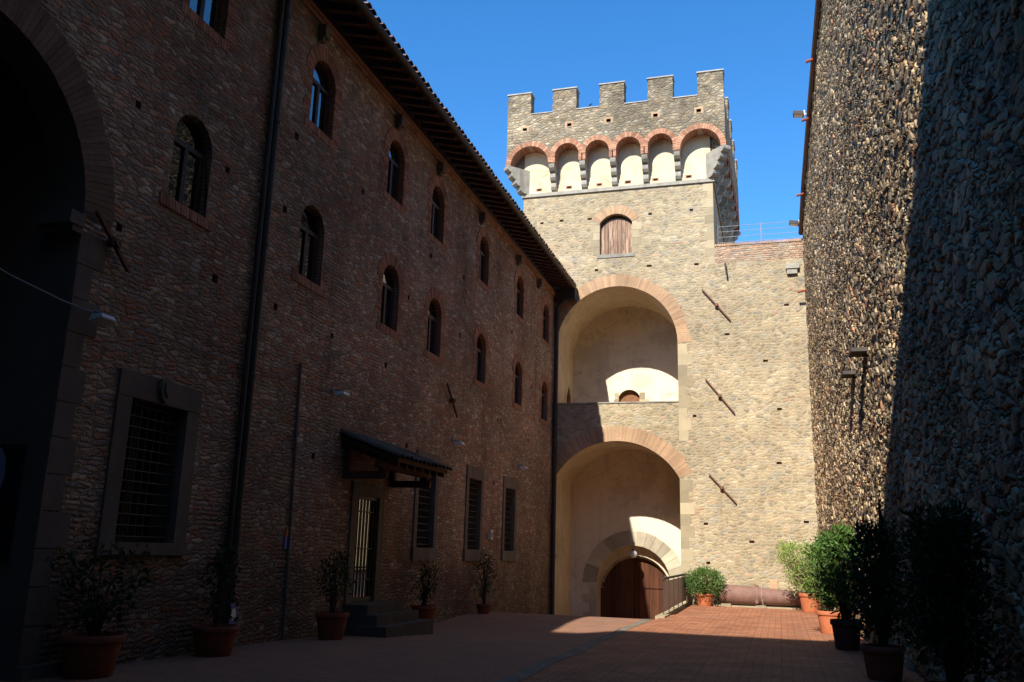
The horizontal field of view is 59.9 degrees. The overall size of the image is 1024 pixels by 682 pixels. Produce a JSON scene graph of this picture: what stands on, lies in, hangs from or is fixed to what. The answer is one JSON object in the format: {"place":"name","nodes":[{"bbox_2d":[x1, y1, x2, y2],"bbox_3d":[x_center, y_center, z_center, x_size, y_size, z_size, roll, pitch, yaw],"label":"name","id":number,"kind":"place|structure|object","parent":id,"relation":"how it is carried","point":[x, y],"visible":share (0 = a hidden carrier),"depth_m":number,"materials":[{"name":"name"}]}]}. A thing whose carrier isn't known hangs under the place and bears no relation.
{"place":"outdoors","nodes":[
{"label":"outdoors","id":0,"kind":"place"},
{"bbox_2d":[0,604,925,681],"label":"ground","id":1,"kind":"structure","parent":0,"point":[694,643],"depth_m":14.22,"materials":[{"name":"brick"}]},
{"bbox_2d":[46,529,156,678],"bbox_3d":[-4.773,3.014,10.287,1.274,1.643,1.169,-2,-14,16],"label":"potted shrub","id":2,"kind":"object","parent":1,"relation":"on","point":[91,651],"visible":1,"depth_m":10.12,"materials":[{"name":"green plant"}]},
{"bbox_2d":[190,542,242,656],"bbox_3d":[-4.147,3.612,12.518,0.677,1.550,0.695,4,-14,-11],"label":"potted shrub","id":3,"kind":"object","parent":1,"relation":"on","point":[216,637],"visible":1,"depth_m":12.40,"materials":[{"name":"green plant"}]},
{"bbox_2d":[0,0,577,681],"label":"stone palace","id":4,"kind":"structure","parent":1,"relation":"on","point":[414,266],"depth_m":14.36,"materials":[{"name":"brick"}]},
{"bbox_2d":[0,444,26,558],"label":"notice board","id":5,"kind":"object","parent":4,"relation":"attached to","point":[12,459],"visible":1,"depth_m":10.14,"materials":[{"name":"black"}]},
{"bbox_2d":[0,268,92,312],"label":"cable","id":6,"kind":"object","parent":4,"relation":"attached to","point":[17,278],"visible":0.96,"depth_m":10.16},
{"bbox_2d":[89,310,115,324],"bbox_3d":[-5.059,-0.311,10.854,0.350,0.198,0.240,-2,-14,16],"label":"floodlight","id":7,"kind":"object","parent":4,"relation":"attached to","point":[98,317],"visible":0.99,"depth_m":10.77,"materials":[{"name":"grey metal"}]},
{"bbox_2d":[95,210,130,271],"bbox_3d":[-5.061,-1.254,11.232,0.210,0.604,0.699,-2,-14,16],"label":"tie rod anchor","id":8,"kind":"object","parent":4,"relation":"attached to","point":[114,242],"visible":1,"depth_m":11.19,"materials":[{"name":"metal"}]},
{"bbox_2d":[94,368,202,554],"bbox_3d":[-4.942,1.674,11.917,0.525,2.320,1.740,-2,-14,16],"label":"barred window","id":9,"kind":"structure","parent":4,"relation":"in","point":[132,474],"depth_m":12.00,"materials":[{"name":"grey stone"}]},
{"bbox_2d":[159,116,216,231],"bbox_3d":[-4.742,-2.662,13.001,0.225,1.849,1.468,-2,-14,16],"label":"window","id":10,"kind":"structure","parent":4,"relation":"in","point":[188,156],"depth_m":13.05,"materials":[{"name":"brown wood"}]},
{"bbox_2d":[181,0,240,52],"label":"window","id":11,"kind":"structure","parent":4,"relation":"in","point":[207,17],"depth_m":13.78,"materials":[{"name":"brown brick"}]},
{"bbox_2d":[219,0,291,623],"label":"drainpipe","id":12,"kind":"object","parent":4,"relation":"attached to","point":[234,528],"visible":0.91,"depth_m":14.24,"materials":[{"name":"black metal"}]},
{"bbox_2d":[228,603,236,623],"bbox_3d":[-4.142,4.055,13.180,0.024,0.320,0.180,-2,-14,16],"label":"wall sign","id":13,"kind":"object","parent":12,"relation":"attached to","point":[233,610],"visible":0.76,"depth_m":13.17,"materials":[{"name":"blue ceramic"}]},
{"bbox_2d":[283,527,291,548],"bbox_3d":[-3.804,3.340,15.058,0.040,0.360,0.220,-2,-14,16],"label":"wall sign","id":14,"kind":"object","parent":4,"relation":"attached to","point":[285,543],"visible":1,"depth_m":15.00,"materials":[{"name":"blue metal"}]},
{"bbox_2d":[281,363,301,639],"bbox_3d":[-3.765,2.669,15.196,0.056,4.652,0.226,-2,-14,16],"label":"slim pipe","id":15,"kind":"object","parent":4,"relation":"attached to","point":[291,503],"visible":1,"depth_m":15.17,"materials":[{"name":"dark grey"}]},
{"bbox_2d":[291,206,327,296],"bbox_3d":[-3.746,-1.847,16.312,0.221,1.857,1.474,-2,-14,16],"label":"window","id":16,"kind":"structure","parent":4,"relation":"in","point":[305,266],"depth_m":16.40,"materials":[{"name":"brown wood"}]},
{"bbox_2d":[303,45,341,150],"bbox_3d":[-3.677,-4.716,16.977,0.207,1.845,1.473,-2,-14,16],"label":"window","id":17,"kind":"structure","parent":4,"relation":"in","point":[317,105],"depth_m":17.08,"materials":[{"name":"brown brick"}]},
{"bbox_2d":[332,387,349,397],"bbox_3d":[-3.276,0.971,16.794,0.350,0.198,0.240,-2,-14,16],"label":"floodlight","id":18,"kind":"object","parent":4,"relation":"attached to","point":[340,394],"visible":1,"depth_m":16.72,"materials":[{"name":"grey metal"}]},
{"bbox_2d":[344,481,385,603],"bbox_3d":[-2.976,4.059,17.888,0.120,2.320,1.510,-2,-14,16],"label":"door","id":19,"kind":"structure","parent":4,"relation":"in","point":[362,535],"depth_m":17.97,"materials":[{"name":"grey stone"}]},
{"bbox_2d":[375,252,403,340],"bbox_3d":[-2.763,-1.038,19.593,0.209,1.858,1.473,-2,-14,16],"label":"window","id":20,"kind":"structure","parent":4,"relation":"in","point":[386,286],"depth_m":19.72,"materials":[{"name":"brown brick"}]},
{"bbox_2d":[382,128,409,214],"bbox_3d":[-2.707,-3.921,20.192,0.209,1.843,1.471,-2,-14,16],"label":"window","id":21,"kind":"structure","parent":4,"relation":"in","point":[391,161],"depth_m":20.32,"materials":[{"name":"brown brick"}]},
{"bbox_2d":[410,449,440,560],"bbox_3d":[-2.213,3.919,21.090,0.455,2.520,1.500,-2,-14,16],"label":"barred window","id":22,"kind":"structure","parent":4,"relation":"in","point":[417,554],"depth_m":21.09,"materials":[{"name":"grey stone"}]},
{"bbox_2d":[422,287,445,364],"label":"window","id":23,"kind":"structure","parent":4,"relation":"in","point":[433,292],"depth_m":22.25,"materials":[{"name":"brown brick"}]},
{"bbox_2d":[426,175,448,251],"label":"window","id":24,"kind":"structure","parent":4,"relation":"in","point":[433,204],"depth_m":22.78,"materials":[{"name":"brown brick"}]},
{"bbox_2d":[446,383,457,417],"bbox_3d":[-1.554,1.535,22.875,0.210,0.773,0.869,-2,-14,16],"label":"tie rod anchor","id":25,"kind":"object","parent":4,"relation":"attached to","point":[452,400],"visible":1,"depth_m":22.83,"materials":[{"name":"metal"}]},
{"bbox_2d":[452,438,464,446],"bbox_3d":[-1.411,2.618,22.962,0.350,0.198,0.240,-2,-14,16],"label":"floodlight","id":26,"kind":"object","parent":4,"relation":"attached to","point":[458,443],"visible":1,"depth_m":22.90,"materials":[{"name":"grey metal"}]},
{"bbox_2d":[463,465,484,560],"bbox_3d":[-1.219,4.733,24.388,0.455,2.520,1.500,-2,-14,16],"label":"barred window","id":27,"kind":"structure","parent":4,"relation":"in","point":[472,472],"depth_m":24.35,"materials":[{"name":"grey stone"}]},
{"bbox_2d":[472,324,488,390],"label":"window","id":28,"kind":"structure","parent":4,"relation":"in","point":[480,328],"depth_m":25.68,"materials":[{"name":"brown brick"}]},
{"bbox_2d":[476,227,491,292],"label":"window","id":29,"kind":"structure","parent":4,"relation":"in","point":[480,265],"depth_m":26.34,"materials":[{"name":"brown brick"}]},
{"bbox_2d":[488,530,492,538],"bbox_3d":[-0.614,5.581,25.585,0.100,0.260,0.220,-2,-14,16],"label":"intercom","id":30,"kind":"object","parent":4,"relation":"attached to","point":[490,534],"visible":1,"depth_m":25.50,"materials":[{"name":"beige plastic"}]},
{"bbox_2d":[501,476,517,560],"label":"barred window","id":31,"kind":"structure","parent":4,"relation":"in","point":[508,482],"depth_m":27.57,"materials":[{"name":"grey stone"}]},
{"bbox_2d":[511,353,523,411],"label":"window","id":32,"kind":"structure","parent":4,"relation":"in","point":[517,358],"depth_m":29.34,"materials":[{"name":"brown brick"}]},
{"bbox_2d":[514,267,525,324],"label":"window","id":33,"kind":"structure","parent":4,"relation":"in","point":[519,272],"depth_m":30.00,"materials":[{"name":"brown brick"}]},
{"bbox_2d":[518,463,526,469],"bbox_3d":[0.313,4.051,28.678,0.350,0.198,0.240,-2,-14,16],"label":"floodlight","id":34,"kind":"object","parent":4,"relation":"attached to","point":[522,467],"visible":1,"depth_m":28.59,"materials":[{"name":"grey metal"}]},
{"bbox_2d":[539,374,548,426],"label":"window","id":35,"kind":"structure","parent":4,"relation":"in","point":[544,378],"depth_m":32.59,"materials":[{"name":"brown brick"}]},
{"bbox_2d":[541,297,550,348],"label":"window","id":36,"kind":"structure","parent":4,"relation":"in","point":[545,301],"depth_m":33.36,"materials":[{"name":"brown brick"}]},
{"bbox_2d":[550,289,576,614],"bbox_3d":[1.904,4.107,33.003,0.840,12.626,0.300,-2,-14,16],"label":"drainpipe","id":37,"kind":"object","parent":4,"relation":"attached to","point":[562,296],"visible":0.9,"depth_m":33.17,"materials":[{"name":"orange metal"}]},
{"bbox_2d":[312,549,356,639],"bbox_3d":[-3.121,4.407,15.524,0.765,1.532,0.839,-2,-14,16],"label":"potted shrub","id":38,"kind":"object","parent":1,"relation":"on","point":[331,623],"visible":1,"depth_m":15.40,"materials":[{"name":"green plant"}]},
{"bbox_2d":[343,600,433,637],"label":"entrance steps","id":39,"kind":"structure","parent":1,"relation":"on","point":[384,618],"depth_m":16.93,"materials":[{"name":"stone"}]},
{"bbox_2d":[409,558,441,622],"bbox_3d":[-1.934,5.583,19.815,0.710,1.484,0.645,-2,-14,16],"label":"potted shrub","id":40,"kind":"object","parent":1,"relation":"on","point":[425,610],"visible":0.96,"depth_m":19.75,"materials":[{"name":"green plant"}]},
{"bbox_2d":[469,549,496,613],"bbox_3d":[-0.728,6.467,23.957,0.750,1.692,0.832,-2,-14,16],"label":"potted shrub","id":41,"kind":"object","parent":1,"relation":"on","point":[483,607],"visible":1,"depth_m":23.86,"materials":[{"name":"green plant"}]},
{"bbox_2d":[494,619,651,681],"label":"drain channel","id":42,"kind":"object","parent":1,"relation":"on","point":[529,670],"visible":0.99,"depth_m":14.22,"materials":[{"name":"grey stone"}]},
{"bbox_2d":[504,68,740,619],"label":"gate tower","id":43,"kind":"structure","parent":1,"relation":"on","point":[629,207],"depth_m":34.77,"materials":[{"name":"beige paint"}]},
{"bbox_2d":[567,388,570,402],"bbox_3d":[2.241,2.723,35.144,0.157,1.830,0.157,3,-13,-6],"label":"pointed post","id":44,"kind":"object","parent":43,"relation":"on","point":[568,397],"visible":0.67,"depth_m":35.20,"materials":[{"name":"brown wood"}]},
{"bbox_2d":[614,391,648,401],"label":"loggia window","id":45,"kind":"structure","parent":43,"relation":"in","point":[628,396],"depth_m":36.18,"materials":[{"name":"beige stone"}]},
{"bbox_2d":[630,542,636,557],"bbox_3d":[4.710,8.082,34.378,0.333,0.628,0.298,11,-16,-34],"label":"globe lamp","id":46,"kind":"object","parent":43,"relation":"attached to","point":[633,553],"visible":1,"depth_m":34.24,"materials":[{"name":"white glass"}]},
{"bbox_2d":[655,603,689,618],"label":"ramp kerb","id":47,"kind":"structure","parent":1,"relation":"on","point":[676,608],"depth_m":26.45,"materials":[{"name":"stone"}]},
{"bbox_2d":[662,573,686,614],"bbox_3d":[5.118,7.875,27.724,0.070,1.127,6.462,-2,-14,16],"label":"iron railing","id":48,"kind":"object","parent":1,"relation":"on","point":[673,592],"visible":0.91,"depth_m":27.06,"materials":[{"name":"black metal"}]},
{"bbox_2d":[683,566,727,605],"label":"potted shrub","id":49,"kind":"object","parent":1,"relation":"on","point":[704,595],"visible":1,"depth_m":29.71,"materials":[{"name":"green plant"}]},
{"bbox_2d":[721,603,730,606],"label":"stone block","id":50,"kind":"structure","parent":1,"relation":"on","point":[725,604],"depth_m":29.62,"materials":[{"name":"stone"}]},
{"bbox_2d":[713,604,801,609],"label":"plinth","id":51,"kind":"structure","parent":1,"relation":"on","point":[773,607],"depth_m":29.48,"materials":[{"name":"stone"}]},
{"bbox_2d":[719,584,804,607],"bbox_3d":[8.370,8.512,29.619,2.870,0.735,0.827,-2,-14,16],"label":"cannon barrel","id":52,"kind":"object","parent":51,"relation":"on","point":[744,595],"visible":0.8,"depth_m":29.54,"materials":[{"name":"pink metal"}]},
{"bbox_2d":[714,238,821,609],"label":"curtain wall","id":53,"kind":"structure","parent":1,"relation":"on","point":[767,468],"depth_m":31.50,"materials":[{"name":"stone"}]},
{"bbox_2d":[702,289,730,319],"bbox_3d":[7.541,-1.344,32.817,1.024,1.258,0.210,-2,-14,16],"label":"tie rod anchor","id":54,"kind":"object","parent":53,"relation":"attached to","point":[716,304],"visible":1,"depth_m":32.72,"materials":[{"name":"metal"}]},
{"bbox_2d":[705,379,734,412],"bbox_3d":[7.495,1.980,32.010,1.025,1.297,0.210,-2,-14,16],"label":"tie rod anchor","id":55,"kind":"object","parent":53,"relation":"attached to","point":[720,395],"visible":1,"depth_m":31.92,"materials":[{"name":"metal"}]},
{"bbox_2d":[709,474,736,502],"bbox_3d":[7.404,5.184,31.245,0.943,1.030,0.210,-2,-14,16],"label":"tie rod anchor","id":56,"kind":"object","parent":53,"relation":"attached to","point":[721,487],"visible":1,"depth_m":31.17,"materials":[{"name":"metal"}]},
{"bbox_2d":[715,222,802,243],"bbox_3d":[9.621,-4.029,33.556,3.780,0.970,0.035,-2,-14,16],"label":"wall railing","id":57,"kind":"object","parent":53,"relation":"on","point":[761,234],"depth_m":33.68,"materials":[{"name":"grey metal"}]},
{"bbox_2d":[774,538,819,612],"bbox_3d":[9.240,7.434,28.239,1.790,2.260,1.849,-2,-14,16],"label":"potted shrub","id":58,"kind":"object","parent":1,"relation":"on","point":[805,601],"visible":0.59,"depth_m":28.06,"materials":[{"name":"green plant"}]},
{"bbox_2d":[797,529,850,633],"bbox_3d":[7.370,5.570,20.684,1.398,2.364,1.565,-2,-14,16],"label":"potted shrub","id":59,"kind":"object","parent":1,"relation":"on","point":[824,617],"visible":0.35,"depth_m":20.52,"materials":[{"name":"green plant"}]},
{"bbox_2d":[807,518,870,650],"bbox_3d":[6.379,4.643,17.076,1.399,2.438,1.323,-2,-14,16],"label":"potted shrub","id":60,"kind":"object","parent":1,"relation":"on","point":[845,635],"visible":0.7,"depth_m":16.89,"materials":[{"name":"green plant"}]},
{"bbox_2d":[841,517,914,681],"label":"potted shrub","id":61,"kind":"object","parent":1,"relation":"on","point":[883,659],"visible":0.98,"depth_m":12.72,"materials":[{"name":"green plant"}]},
{"bbox_2d":[796,0,1023,681],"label":"rubble building","id":62,"kind":"structure","parent":1,"relation":"on","point":[911,220],"depth_m":12.14,"materials":[{"name":"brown stone"}]},
{"bbox_2d":[789,220,798,225],"bbox_3d":[10.404,-4.310,32.380,0.567,0.206,0.260,-2,-14,16],"label":"floodlight","id":63,"kind":"object","parent":62,"relation":"attached to","point":[793,223],"visible":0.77,"depth_m":32.32,"materials":[{"name":"grey metal"}]},
{"bbox_2d":[793,110,806,117],"bbox_3d":[9.364,-7.337,28.655,0.567,0.206,0.260,-2,-14,16],"label":"floodlight","id":64,"kind":"object","parent":62,"relation":"attached to","point":[799,114],"visible":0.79,"depth_m":28.60,"materials":[{"name":"grey metal"}]},
{"bbox_2d":[890,498,1015,681],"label":"potted shrub","id":65,"kind":"object","parent":1,"relation":"on","point":[952,600],"visible":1,"depth_m":8.58,"materials":[{"name":"green plant"}]},
{"bbox_2d":[364,0,815,244],"label":"sky","id":66,"kind":"structure","parent":0,"point":[472,54],"materials":[{"name":"blue"}]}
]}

